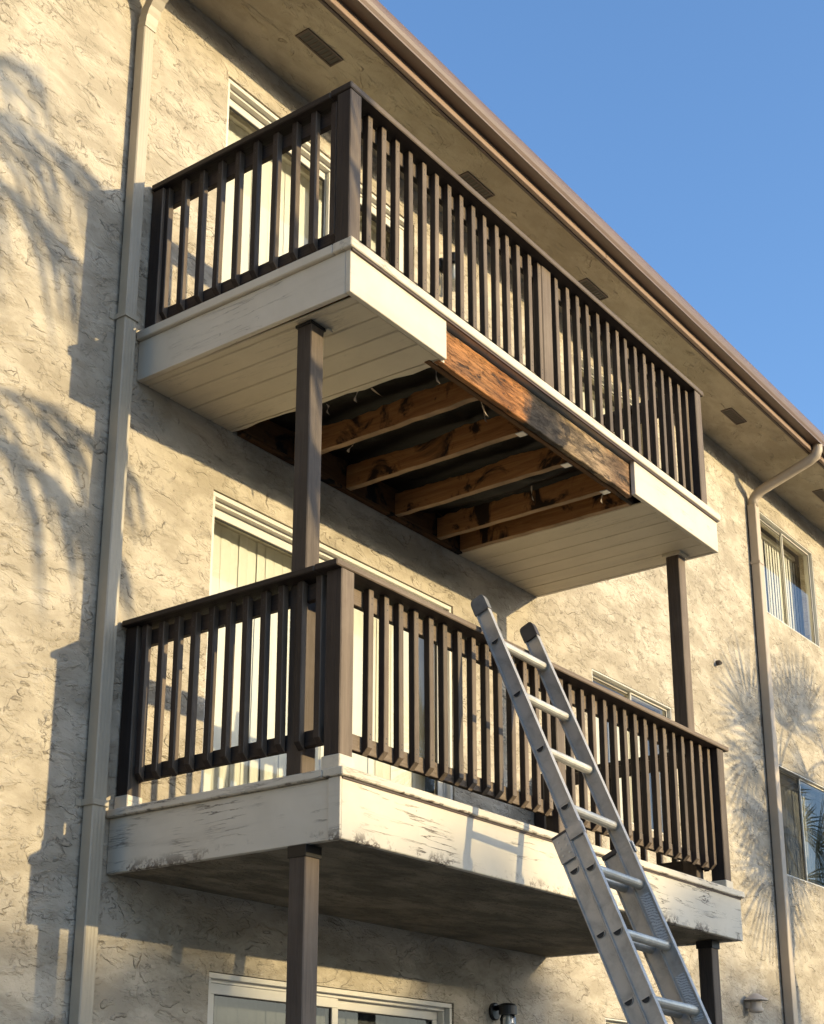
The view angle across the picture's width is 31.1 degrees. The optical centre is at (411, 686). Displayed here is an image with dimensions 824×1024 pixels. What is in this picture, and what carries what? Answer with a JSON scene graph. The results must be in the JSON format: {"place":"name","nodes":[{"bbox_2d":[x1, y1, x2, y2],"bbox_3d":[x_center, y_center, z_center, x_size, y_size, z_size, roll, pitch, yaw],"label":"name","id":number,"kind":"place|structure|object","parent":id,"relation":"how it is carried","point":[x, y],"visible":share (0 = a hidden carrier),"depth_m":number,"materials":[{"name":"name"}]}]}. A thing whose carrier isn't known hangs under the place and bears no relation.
{"place":"outdoors","nodes":[
{"label":"outdoors","id":0,"kind":"place"},
{"bbox_2d":[378,0,823,433],"label":"sky","id":1,"kind":"structure","parent":0,"point":[693,129],"materials":[{"name":"blue"}]},
{"label":"ground","id":2,"kind":"structure","parent":0,"visible":0},
{"bbox_2d":[0,0,823,1023],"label":"apartment building","id":3,"kind":"structure","parent":2,"relation":"on","point":[208,508],"depth_m":8.85,"materials":[{"name":"beige paint"}]},
{"bbox_2d":[69,0,168,1023],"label":"downspout","id":4,"kind":"object","parent":3,"relation":"attached to","point":[94,802],"visible":1,"depth_m":7.60,"materials":[{"name":"beige metal"}]},
{"bbox_2d":[221,79,403,282],"bbox_3d":[-0.674,-2.559,9.791,0.258,2.109,1.988,-12,-21,35],"label":"sliding door","id":5,"kind":"structure","parent":3,"relation":"in","point":[245,115],"depth_m":9.72,"materials":[{"name":"white glass"}]},
{"bbox_2d":[200,491,452,799],"bbox_3d":[-0.542,0.135,9.133,0.258,1.994,2.414,-12,-21,35],"label":"sliding door","id":6,"kind":"structure","parent":3,"relation":"in","point":[248,546],"depth_m":8.95,"materials":[{"name":"white glass"}]},
{"bbox_2d":[207,972,451,1023],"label":"sliding door","id":7,"kind":"structure","parent":3,"relation":"in","point":[232,999],"depth_m":8.49,"materials":[{"name":"white glass"}]},
{"bbox_2d":[106,558,744,1023],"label":"balcony","id":8,"kind":"structure","parent":3,"relation":"attached to","point":[336,836],"depth_m":7.37,"materials":[{"name":"white paint"}]},
{"bbox_2d":[137,81,720,878],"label":"balcony","id":9,"kind":"structure","parent":3,"relation":"attached to","point":[345,357],"depth_m":8.48,"materials":[{"name":"white paint"}]},
{"bbox_2d":[439,252,454,291],"bbox_3d":[0.287,-3.051,10.902,0.173,0.298,0.120,-12,-21,35],"label":"wall lamp","id":10,"kind":"object","parent":3,"relation":"attached to","point":[453,269],"visible":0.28,"depth_m":10.90,"materials":[{"name":"black metal"}]},
{"bbox_2d":[489,1003,516,1023],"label":"wall lamp","id":11,"kind":"object","parent":3,"relation":"attached to","point":[503,1010],"visible":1,"depth_m":9.70,"materials":[{"name":"black metal"}]},
{"bbox_2d":[340,0,823,455],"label":"gutter","id":12,"kind":"object","parent":3,"relation":"attached to","point":[394,34],"visible":1,"depth_m":10.98,"materials":[{"name":"brown metal"}]},
{"bbox_2d":[581,358,631,440],"bbox_3d":[1.728,-2.073,13.032,0.268,1.159,1.399,-12,-21,35],"label":"window","id":13,"kind":"structure","parent":3,"relation":"in","point":[592,369],"depth_m":13.14,"materials":[{"name":"glass"}]},
{"bbox_2d":[605,1018,627,1023],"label":"window","id":14,"kind":"structure","parent":3,"relation":"in","point":[607,1020],"depth_m":11.13,"materials":[{"name":"white glass"}]},
{"bbox_2d":[592,669,671,834],"bbox_3d":[1.728,0.598,12.196,0.268,1.161,1.398,-12,-21,35],"label":"window","id":15,"kind":"structure","parent":3,"relation":"in","point":[664,710],"depth_m":12.34,"materials":[{"name":"white glass"}]},
{"bbox_2d":[714,659,721,667],"bbox_3d":[2.852,-0.222,13.750,0.081,0.086,0.090,-12,-21,35],"label":"pipe stub","id":16,"kind":"object","parent":3,"relation":"attached to","point":[717,663],"visible":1,"depth_m":13.74,"materials":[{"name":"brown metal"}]},
{"bbox_2d":[744,993,767,1012],"bbox_3d":[3.007,2.767,12.929,0.210,0.165,0.210,-12,-21,35],"label":"exhaust vent","id":17,"kind":"object","parent":3,"relation":"attached to","point":[753,1003],"visible":1,"depth_m":12.89,"materials":[{"name":"grey plastic"}]},
{"bbox_2d":[747,443,822,1023],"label":"downspout","id":18,"kind":"object","parent":3,"relation":"attached to","point":[779,858],"visible":1,"depth_m":14.35,"materials":[{"name":"beige metal"}]},
{"bbox_2d":[759,511,819,647],"bbox_3d":[3.965,-1.084,15.890,0.268,1.119,1.741,-12,-21,35],"label":"window","id":19,"kind":"structure","parent":3,"relation":"in","point":[785,556],"depth_m":16.20,"materials":[{"name":"white glass"}]},
{"bbox_2d":[779,765,823,887],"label":"window","id":20,"kind":"structure","parent":3,"relation":"in","point":[796,853],"depth_m":14.92,"materials":[{"name":"white glass"}]},
{"bbox_2d":[471,595,711,1023],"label":"ladder","id":21,"kind":"object","parent":2,"relation":"on","point":[617,942],"visible":1,"depth_m":7.13,"materials":[{"name":"metal"}]}
]}

